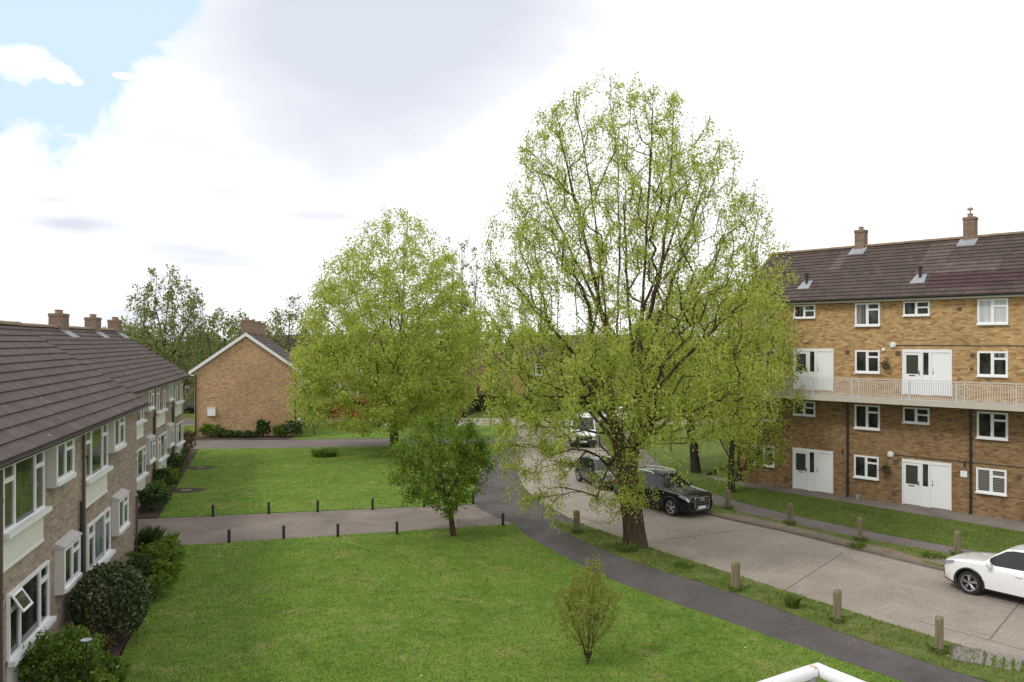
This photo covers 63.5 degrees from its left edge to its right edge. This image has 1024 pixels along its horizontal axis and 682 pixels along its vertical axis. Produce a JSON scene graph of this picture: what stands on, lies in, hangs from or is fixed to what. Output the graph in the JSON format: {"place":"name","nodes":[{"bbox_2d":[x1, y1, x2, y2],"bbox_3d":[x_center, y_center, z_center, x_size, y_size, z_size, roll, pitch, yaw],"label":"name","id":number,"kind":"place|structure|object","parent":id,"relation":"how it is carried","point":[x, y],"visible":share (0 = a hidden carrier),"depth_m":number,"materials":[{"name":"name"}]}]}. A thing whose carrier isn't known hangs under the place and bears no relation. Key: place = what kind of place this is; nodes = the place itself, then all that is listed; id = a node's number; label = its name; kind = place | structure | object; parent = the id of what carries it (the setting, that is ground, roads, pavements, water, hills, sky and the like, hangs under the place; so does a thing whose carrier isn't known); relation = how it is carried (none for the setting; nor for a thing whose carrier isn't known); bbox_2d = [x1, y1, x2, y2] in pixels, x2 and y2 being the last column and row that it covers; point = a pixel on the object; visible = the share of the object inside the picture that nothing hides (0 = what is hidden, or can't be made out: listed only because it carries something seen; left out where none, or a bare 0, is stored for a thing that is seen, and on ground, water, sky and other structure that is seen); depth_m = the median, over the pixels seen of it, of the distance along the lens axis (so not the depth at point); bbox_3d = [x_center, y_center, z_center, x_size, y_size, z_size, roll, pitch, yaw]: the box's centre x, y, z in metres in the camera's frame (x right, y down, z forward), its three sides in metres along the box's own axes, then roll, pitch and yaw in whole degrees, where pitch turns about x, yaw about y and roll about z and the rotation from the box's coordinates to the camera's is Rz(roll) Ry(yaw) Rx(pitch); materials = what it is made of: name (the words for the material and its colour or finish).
{"place":"outdoors","nodes":[
{"label":"outdoors","id":0,"kind":"place"},
{"bbox_2d":[48,554,163,678],"bbox_3d":[-10.970,7.805,19.800,3.115,0.170,23.374,0,0,-16],"label":"bed","id":1,"kind":"object","parent":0,"point":[118,649],"visible":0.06,"depth_m":21.20,"materials":[{"name":"soil"}]},
{"bbox_2d":[14,622,107,681],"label":"leafy bush","id":2,"kind":"object","parent":1,"relation":"on","point":[55,649],"visible":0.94,"depth_m":17.37,"materials":[{"name":"green plant"}]},
{"bbox_2d":[69,665,118,681],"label":"bed shrub","id":3,"kind":"object","parent":1,"relation":"on","point":[99,675],"visible":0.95,"depth_m":17.32,"materials":[{"name":"green plant"}]},
{"bbox_2d":[87,659,131,681],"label":"flower clump","id":4,"kind":"object","parent":1,"relation":"on","point":[121,673],"visible":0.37,"depth_m":18.20,"materials":[{"name":"green plant"}]},
{"bbox_2d":[68,560,152,639],"bbox_3d":[-10.354,6.714,21.369,1.969,2.083,1.958,0,0,0],"label":"round bush","id":5,"kind":"object","parent":1,"relation":"on","point":[104,577],"visible":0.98,"depth_m":20.91,"materials":[{"name":"green plant"}]},
{"bbox_2d":[88,649,134,672],"bbox_3d":[-9.148,7.362,18.605,1.016,0.731,0.885,0,0,25],"label":"bed shrub","id":6,"kind":"object","parent":1,"relation":"on","point":[108,657],"visible":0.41,"depth_m":18.54,"materials":[{"name":"green plant"}]},
{"bbox_2d":[119,552,167,580],"bbox_3d":[-11.775,7.253,26.312,1.273,0.953,1.565,0,0,19],"label":"bed shrub","id":7,"kind":"object","parent":1,"relation":"on","point":[142,560],"visible":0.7,"depth_m":26.20,"materials":[{"name":"green plant"}]},
{"bbox_2d":[124,541,172,567],"bbox_3d":[-12.173,7.239,27.714,1.264,0.980,1.411,0,0,42],"label":"bed shrub","id":8,"kind":"object","parent":1,"relation":"on","point":[151,549],"visible":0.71,"depth_m":27.69,"materials":[{"name":"green plant"}]},
{"bbox_2d":[134,525,165,554],"bbox_3d":[-13.529,7.253,30.190,1.673,0.935,1.618,0,0,37],"label":"strappy plant","id":9,"kind":"object","parent":1,"relation":"on","point":[146,535],"visible":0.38,"depth_m":30.01,"materials":[{"name":"green plant"}]},
{"bbox_2d":[153,538,184,555],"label":"bed shrub","id":10,"kind":"object","parent":1,"relation":"on","point":[171,544],"visible":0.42,"depth_m":29.53,"materials":[{"name":"green plant"}]},
{"bbox_2d":[138,449,197,518],"bbox_3d":[-19.713,7.805,47.602,1.484,0.170,24.052,0,0,-17],"label":"bed","id":11,"kind":"object","parent":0,"point":[147,513],"visible":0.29,"depth_m":38.39,"materials":[{"name":"soil"}]},
{"bbox_2d":[137,485,171,510],"bbox_3d":[-16.339,7.166,37.850,1.564,1.125,1.916,0,0,-40],"label":"bed shrub","id":12,"kind":"object","parent":11,"relation":"on","point":[158,492],"visible":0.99,"depth_m":37.58,"materials":[{"name":"green plant"}]},
{"bbox_2d":[151,466,177,486],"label":"bed shrub","id":13,"kind":"object","parent":11,"relation":"on","point":[163,473],"visible":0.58,"depth_m":42.48,"materials":[{"name":"green plant"}]},
{"bbox_2d":[191,435,295,439],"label":"bed","id":14,"kind":"object","parent":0,"point":[273,437],"visible":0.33,"depth_m":65.56,"materials":[{"name":"soil"}]},
{"bbox_2d":[197,423,225,436],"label":"bush","id":15,"kind":"object","parent":14,"relation":"on","point":[204,429],"visible":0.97,"depth_m":66.16,"materials":[{"name":"green plant"}]},
{"bbox_2d":[282,420,304,436],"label":"bush","id":16,"kind":"object","parent":14,"relation":"on","point":[289,424],"visible":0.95,"depth_m":66.61,"materials":[{"name":"green plant"}]},
{"bbox_2d":[138,504,511,544],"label":"path","id":17,"kind":"structure","parent":0,"point":[214,529],"depth_m":35.16,"materials":[{"name":"grey asphalt"}]},
{"bbox_2d":[158,443,495,517],"bbox_3d":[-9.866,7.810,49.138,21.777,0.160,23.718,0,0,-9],"label":"lawn","id":18,"kind":"structure","parent":0,"point":[293,479],"depth_m":45.23,"materials":[{"name":"green plant"}]},
{"bbox_2d":[279,207,488,452],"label":"lime tree","id":19,"kind":"object","parent":18,"relation":"on","point":[392,394],"visible":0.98,"depth_m":54.88,"materials":[{"name":"green plant"}]},
{"bbox_2d":[183,426,515,440],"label":"lawn","id":20,"kind":"structure","parent":0,"point":[336,432],"depth_m":69.27,"materials":[{"name":"green plant"}]},
{"bbox_2d":[188,438,515,448],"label":"path","id":21,"kind":"structure","parent":0,"point":[233,444],"depth_m":62.60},
{"bbox_2d":[178,343,736,476],"bbox_3d":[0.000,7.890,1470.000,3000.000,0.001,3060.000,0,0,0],"label":"ground","id":22,"kind":"structure","parent":0,"point":[187,414],"depth_m":90.11,"materials":[{"name":"green plant"}]},
{"bbox_2d":[0,320,151,681],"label":"terrace block","id":23,"kind":"structure","parent":22,"relation":"on","point":[68,478],"depth_m":20.89,"materials":[{"name":"brown brick"}]},
{"bbox_2d":[3,451,51,572],"bbox_3d":[-10.382,3.515,17.740,0.200,2.170,2.910,0,0,-14],"label":"window","id":24,"kind":"structure","parent":23,"relation":"in","point":[24,508],"depth_m":17.63,"materials":[{"name":"white plastic"}]},
{"bbox_2d":[6,560,56,681],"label":"window","id":25,"kind":"structure","parent":23,"relation":"in","point":[21,627],"depth_m":17.88,"materials":[{"name":"white plastic"}]},
{"bbox_2d":[46,438,76,487],"bbox_3d":[-10.968,2.910,20.171,0.290,1.080,1.594,0,0,-14],"label":"window","id":26,"kind":"structure","parent":23,"relation":"in","point":[60,459],"depth_m":19.80,"materials":[{"name":"white plastic"}]},
{"bbox_2d":[54,529,82,595],"bbox_3d":[-11.122,5.520,20.777,0.290,1.260,1.600,0,0,-14],"label":"window","id":27,"kind":"structure","parent":23,"relation":"in","point":[67,550],"depth_m":20.44,"materials":[{"name":"white plastic"}]},
{"bbox_2d":[86,424,112,507],"bbox_3d":[-11.975,3.515,23.990,0.200,2.170,2.910,0,0,-14],"label":"window","id":28,"kind":"structure","parent":23,"relation":"in","point":[97,468],"depth_m":23.99,"materials":[{"name":"white plastic"}]},
{"bbox_2d":[86,507,115,601],"bbox_3d":[-12.062,6.190,24.329,0.200,2.120,2.910,0,0,-14],"label":"window","id":29,"kind":"structure","parent":23,"relation":"in","point":[98,532],"depth_m":24.34,"materials":[{"name":"white plastic"}]},
{"bbox_2d":[108,417,126,452],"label":"window","id":30,"kind":"structure","parent":23,"relation":"in","point":[116,429],"depth_m":25.86,"materials":[{"name":"white plastic"}]},
{"bbox_2d":[111,488,130,536],"bbox_3d":[-12.664,5.520,26.813,0.290,1.260,1.600,0,0,-14],"label":"window","id":31,"kind":"structure","parent":23,"relation":"in","point":[120,500],"depth_m":26.44,"materials":[{"name":"white plastic"}]},
{"bbox_2d":[21,309,191,506],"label":"terrace block","id":32,"kind":"structure","parent":22,"relation":"on","point":[112,351],"depth_m":42.24,"materials":[{"name":"tile"}]},
{"bbox_2d":[137,393,146,439],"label":"window","id":33,"kind":"structure","parent":32,"relation":"in","point":[140,414],"depth_m":38.79,"materials":[{"name":"white plastic"}]},
{"bbox_2d":[137,445,148,495],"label":"window","id":34,"kind":"structure","parent":32,"relation":"in","point":[141,453],"depth_m":39.04,"materials":[{"name":"white plastic"}]},
{"bbox_2d":[145,434,156,464],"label":"window","id":35,"kind":"structure","parent":32,"relation":"in","point":[150,439],"depth_m":40.32,"materials":[{"name":"white plastic"}]},
{"bbox_2d":[156,386,167,427],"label":"window","id":36,"kind":"structure","parent":32,"relation":"in","point":[161,408],"depth_m":44.38,"materials":[{"name":"white plastic"}]},
{"bbox_2d":[158,431,169,469],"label":"window","id":37,"kind":"structure","parent":32,"relation":"in","point":[162,439],"depth_m":45.02,"materials":[{"name":"white plastic"}]},
{"bbox_2d":[175,380,184,416],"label":"window","id":38,"kind":"structure","parent":32,"relation":"in","point":[178,385],"depth_m":50.86,"materials":[{"name":"white plastic"}]},
{"bbox_2d":[176,420,185,455],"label":"window","id":39,"kind":"structure","parent":32,"relation":"in","point":[179,426],"depth_m":51.31,"materials":[{"name":"white plastic"}]},
{"bbox_2d":[118,264,218,408],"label":"birch tree","id":40,"kind":"object","parent":22,"relation":"on","point":[138,333],"visible":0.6,"depth_m":78.94,"materials":[{"name":"green plant"}]},
{"bbox_2d":[186,306,249,395],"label":"birch tree","id":41,"kind":"object","parent":22,"relation":"on","point":[228,323],"visible":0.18,"depth_m":90.41,"materials":[{"name":"green plant"}]},
{"bbox_2d":[188,317,306,436],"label":"gable house","id":42,"kind":"structure","parent":22,"relation":"on","point":[239,382],"depth_m":67.36,"materials":[{"name":"orange brick"}]},
{"bbox_2d":[265,294,318,376],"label":"birch tree","id":43,"kind":"object","parent":22,"relation":"on","point":[269,334],"visible":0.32,"depth_m":101.29,"materials":[{"name":"green plant"}]},
{"bbox_2d":[274,327,481,403],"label":"house row","id":44,"kind":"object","parent":22,"relation":"on","point":[292,339],"visible":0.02,"depth_m":103.82,"materials":[{"name":"orange brick"}]},
{"bbox_2d":[103,325,726,365],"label":"distant wood","id":45,"kind":"object","parent":22,"relation":"on","point":[229,340],"visible":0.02,"depth_m":220.17,"materials":[{"name":"green plant"}]},
{"bbox_2d":[431,236,487,370],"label":"poplar tree","id":46,"kind":"object","parent":22,"relation":"on","point":[470,272],"visible":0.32,"depth_m":95.77,"materials":[{"name":"green plant"}]},
{"bbox_2d":[452,304,518,409],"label":"bushy tree","id":47,"kind":"object","parent":22,"relation":"on","point":[485,344],"visible":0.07,"depth_m":94.29,"materials":[{"name":"green plant"}]},
{"bbox_2d":[461,349,513,413],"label":"blossom tree","id":48,"kind":"object","parent":22,"relation":"on","point":[482,372],"visible":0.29,"depth_m":87.50,"materials":[{"name":"green plant"}]},
{"bbox_2d":[511,328,664,403],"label":"house row","id":49,"kind":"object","parent":22,"relation":"on","point":[537,371],"visible":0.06,"depth_m":104.18,"materials":[{"name":"brick"}]},
{"bbox_2d":[597,437,943,570],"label":"kerb","id":50,"kind":"structure","parent":22,"relation":"on","point":[835,542],"depth_m":32.32,"materials":[{"name":"concrete"}]},
{"bbox_2d":[736,207,1023,520],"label":"flats","id":51,"kind":"structure","parent":22,"relation":"on","point":[932,416],"depth_m":39.48,"materials":[{"name":"brick"}]},
{"bbox_2d":[794,451,806,489],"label":"door","id":52,"kind":"structure","parent":51,"relation":"in","point":[800,460],"depth_m":43.12,"materials":[{"name":"white plastic"}]},
{"bbox_2d":[794,351,807,389],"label":"door","id":53,"kind":"structure","parent":51,"relation":"in","point":[803,355],"depth_m":43.05,"materials":[{"name":"white plastic"}]},
{"bbox_2d":[792,401,815,416],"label":"window","id":54,"kind":"structure","parent":51,"relation":"in","point":[809,411],"depth_m":42.88,"materials":[{"name":"white plastic"}]},
{"bbox_2d":[793,305,815,318],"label":"window","id":55,"kind":"structure","parent":51,"relation":"in","point":[803,311],"depth_m":42.92,"materials":[{"name":"white plastic"}]},
{"bbox_2d":[816,453,831,492],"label":"store door","id":56,"kind":"structure","parent":51,"relation":"in","point":[823,461],"depth_m":42.16,"materials":[{"name":"white plastic"}]},
{"bbox_2d":[817,352,831,390],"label":"store door","id":57,"kind":"structure","parent":51,"relation":"in","point":[824,359],"depth_m":42.16,"materials":[{"name":"white plastic"}]},
{"bbox_2d":[853,455,878,480],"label":"window","id":58,"kind":"structure","parent":51,"relation":"in","point":[865,467],"depth_m":40.55,"materials":[{"name":"white plastic"}]},
{"bbox_2d":[853,404,879,430],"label":"window","id":59,"kind":"structure","parent":51,"relation":"in","point":[866,417],"depth_m":40.51,"materials":[{"name":"white plastic"}]},
{"bbox_2d":[854,350,879,373],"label":"window","id":60,"kind":"structure","parent":51,"relation":"in","point":[866,361],"depth_m":40.51,"materials":[{"name":"white plastic"}]},
{"bbox_2d":[854,302,880,326],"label":"window","id":61,"kind":"structure","parent":51,"relation":"in","point":[866,314],"depth_m":40.51,"materials":[{"name":"white plastic"}]},
{"bbox_2d":[904,462,919,505],"bbox_3d":[18.828,6.720,38.993,0.085,1.960,0.750,0,0,-43],"label":"door","id":62,"kind":"structure","parent":51,"relation":"in","point":[911,470],"depth_m":38.99,"materials":[{"name":"white plastic"}]},
{"bbox_2d":[904,353,920,394],"bbox_3d":[18.842,1.530,38.979,0.085,1.960,0.750,0,0,-43],"label":"door","id":63,"kind":"structure","parent":51,"relation":"in","point":[912,361],"depth_m":38.96,"materials":[{"name":"white plastic"}]},
{"bbox_2d":[902,301,929,316],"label":"window","id":64,"kind":"structure","parent":51,"relation":"in","point":[910,308],"depth_m":38.82,"materials":[{"name":"white plastic"}]},
{"bbox_2d":[902,407,929,424],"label":"window","id":65,"kind":"structure","parent":51,"relation":"in","point":[921,416],"depth_m":38.82,"materials":[{"name":"white plastic"}]},
{"bbox_2d":[931,465,949,509],"bbox_3d":[19.701,6.720,38.064,0.055,1.960,0.820,0,0,-43],"label":"store door","id":66,"kind":"structure","parent":51,"relation":"in","point":[940,475],"depth_m":38.06,"materials":[{"name":"white plastic"}]},
{"bbox_2d":[931,353,949,395],"bbox_3d":[19.715,1.530,38.049,0.055,1.960,0.820,0,0,-43],"label":"store door","id":67,"kind":"structure","parent":51,"relation":"in","point":[940,362],"depth_m":38.06,"materials":[{"name":"white plastic"}]},
{"bbox_2d":[975,467,1006,496],"bbox_3d":[21.106,6.200,36.488,0.135,1.140,1.280,0,0,-43],"label":"window","id":68,"kind":"structure","parent":51,"relation":"in","point":[989,481],"depth_m":36.48,"materials":[{"name":"white plastic"}]},
{"bbox_2d":[975,411,1008,440],"bbox_3d":[21.138,3.740,36.451,0.135,1.220,1.300,0,0,-43],"label":"window","id":69,"kind":"structure","parent":51,"relation":"in","point":[990,425],"depth_m":36.44,"materials":[{"name":"white plastic"}]},
{"bbox_2d":[976,298,1008,324],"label":"window","id":70,"kind":"structure","parent":51,"relation":"in","point":[995,311],"depth_m":36.41,"materials":[{"name":"white plastic"}]},
{"bbox_2d":[976,351,1008,377],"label":"window","id":71,"kind":"structure","parent":51,"relation":"in","point":[989,363],"depth_m":36.44,"materials":[{"name":"white plastic"}]},
{"bbox_2d":[0,0,1023,342],"label":"sky","id":72,"kind":"structure","parent":0,"point":[235,145],"materials":[{"name":"white"}]},
{"bbox_2d":[119,524,905,681],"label":"lawn","id":73,"kind":"structure","parent":0,"point":[527,577],"depth_m":22.58,"materials":[{"name":"green plant"}]},
{"bbox_2d":[133,569,177,598],"bbox_3d":[-10.796,7.328,24.834,1.167,0.799,1.213,0,0,20],"label":"bed shrub","id":74,"kind":"object","parent":73,"relation":"on","point":[155,580],"visible":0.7,"depth_m":24.85,"materials":[{"name":"green plant"}]},
{"bbox_2d":[141,558,187,580],"bbox_3d":[-11.216,7.358,26.483,1.444,0.744,1.181,0,0,12],"label":"bed shrub","id":75,"kind":"object","parent":73,"relation":"on","point":[171,567],"visible":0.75,"depth_m":26.47,"materials":[{"name":"green plant"}]},
{"bbox_2d":[152,546,186,562],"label":"bed shrub","id":76,"kind":"object","parent":73,"relation":"on","point":[179,552],"visible":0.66,"depth_m":28.11,"materials":[{"name":"green plant"}]},
{"bbox_2d":[379,400,498,535],"bbox_3d":[-2.840,5.034,32.842,4.666,5.462,4.932,0,0,0],"label":"young tree","id":77,"kind":"object","parent":73,"relation":"on","point":[461,451],"visible":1,"depth_m":32.29,"materials":[{"name":"green plant"}]},
{"bbox_2d":[545,554,623,664],"bbox_3d":[1.750,6.431,19.811,1.935,2.672,1.749,0,0,0],"label":"sapling","id":78,"kind":"object","parent":73,"relation":"on","point":[589,627],"visible":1,"depth_m":19.67,"materials":[{"name":"green plant"}]},
{"bbox_2d":[183,418,1023,663],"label":"road","id":79,"kind":"structure","parent":0,"point":[862,581],"depth_m":28.62,"materials":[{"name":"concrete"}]},
{"bbox_2d":[568,412,598,445],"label":"van","id":80,"kind":"object","parent":79,"relation":"on","point":[585,440],"visible":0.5,"depth_m":61.16,"materials":[{"name":"white paint"}]},
{"bbox_2d":[574,455,616,488],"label":"parked car","id":81,"kind":"object","parent":79,"relation":"on","point":[585,461],"visible":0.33,"depth_m":44.75,"materials":[{"name":"grey paint"}]},
{"bbox_2d":[612,465,712,515],"bbox_3d":[7.032,6.932,38.882,2.360,1.796,5.118,0,0,-34],"label":"parked car","id":82,"kind":"object","parent":79,"relation":"on","point":[677,499],"visible":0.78,"depth_m":37.52,"materials":[{"name":"black paint"}]},
{"bbox_2d":[944,544,1023,598],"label":"parked car","id":83,"kind":"object","parent":79,"relation":"on","point":[974,573],"visible":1,"depth_m":25.11,"materials":[{"name":"white paint"}]},
{"bbox_2d":[474,439,985,681],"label":"footpath","id":84,"kind":"structure","parent":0,"point":[708,599],"depth_m":25.10,"materials":[{"name":"grey asphalt"}]},
{"bbox_2d":[595,424,953,567],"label":"verge","id":85,"kind":"structure","parent":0,"point":[722,510],"depth_m":32.91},
{"bbox_2d":[718,513,924,561],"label":"dirt","id":86,"kind":"structure","parent":85,"relation":"on","point":[869,548],"depth_m":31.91,"materials":[{"name":"brown soil"}]},
{"bbox_2d":[554,521,1023,681],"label":"verge","id":87,"kind":"structure","parent":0,"point":[988,674],"depth_m":23.40,"materials":[{"name":"green plant"}]},
{"bbox_2d":[473,68,802,548],"bbox_3d":[4.612,-1.168,31.218,12.193,17.899,12.310,0,0,0],"label":"lime tree","id":88,"kind":"object","parent":87,"relation":"on","point":[629,480],"visible":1,"depth_m":29.53,"materials":[{"name":"green plant"}]},
{"bbox_2d":[726,561,746,592],"bbox_3d":[6.954,7.340,25.687,0.700,1.000,0.770,1,1,43],"label":"wooden post","id":89,"kind":"object","parent":87,"relation":"on","point":[734,584],"visible":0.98,"depth_m":25.61,"materials":[{"name":"brown wood"}]},
{"bbox_2d":[781,591,802,608],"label":"weed clump","id":90,"kind":"object","parent":87,"relation":"on","point":[791,602],"visible":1,"depth_m":23.93,"materials":[{"name":"green plant"}]},
{"bbox_2d":[824,588,850,624],"bbox_3d":[8.974,7.340,22.817,0.700,1.000,0.770,1,1,31],"label":"wooden post","id":91,"kind":"object","parent":87,"relation":"on","point":[837,616],"visible":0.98,"depth_m":22.73,"materials":[{"name":"brown wood"}]},
{"bbox_2d":[924,615,954,655],"bbox_3d":[10.633,7.340,20.589,0.700,1.000,0.770,1,1,28],"label":"wooden post","id":92,"kind":"object","parent":87,"relation":"on","point":[938,647],"visible":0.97,"depth_m":20.50,"materials":[{"name":"brown wood"}]},
{"bbox_2d":[948,644,985,664],"bbox_3d":[11.214,7.749,20.397,0.740,0.062,1.120,0,0,33],"label":"concrete grass paver","id":93,"kind":"object","parent":87,"relation":"on","point":[963,656],"visible":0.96,"depth_m":20.38,"materials":[{"name":"concrete"}]},
{"bbox_2d":[968,647,1021,671],"bbox_3d":[11.887,7.747,20.007,1.530,0.055,1.100,0,0,33],"label":"paver","id":94,"kind":"object","parent":87,"relation":"on","point":[1000,654],"depth_m":20.07,"materials":[{"name":"concrete"}]},
{"bbox_2d":[605,425,978,553],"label":"footpath","id":95,"kind":"structure","parent":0,"point":[769,513],"depth_m":34.97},
{"bbox_2d":[620,424,1023,552],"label":"lawn","id":96,"kind":"structure","parent":0,"point":[709,459],"depth_m":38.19,"materials":[{"name":"green plant"}]},
{"bbox_2d":[616,277,752,472],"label":"lime tree","id":97,"kind":"object","parent":96,"relation":"on","point":[695,467],"visible":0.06,"depth_m":48.44,"materials":[{"name":"green plant"}]},
{"bbox_2d":[681,254,810,492],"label":"lime tree","id":98,"kind":"object","parent":96,"relation":"on","point":[732,480],"visible":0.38,"depth_m":41.69,"materials":[{"name":"green plant"}]},
{"bbox_2d":[708,475,1023,531],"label":"apron","id":99,"kind":"object","parent":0,"point":[1011,524],"visible":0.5,"depth_m":38.05,"materials":[{"name":"concrete"}]},
{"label":"balcony floor","id":100,"kind":"structure","parent":0,"visible":0},
{"bbox_2d":[758,663,865,681],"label":"handrail","id":101,"kind":"object","parent":100,"relation":"on","point":[810,672],"visible":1,"depth_m":2.92,"materials":[{"name":"white metal"}]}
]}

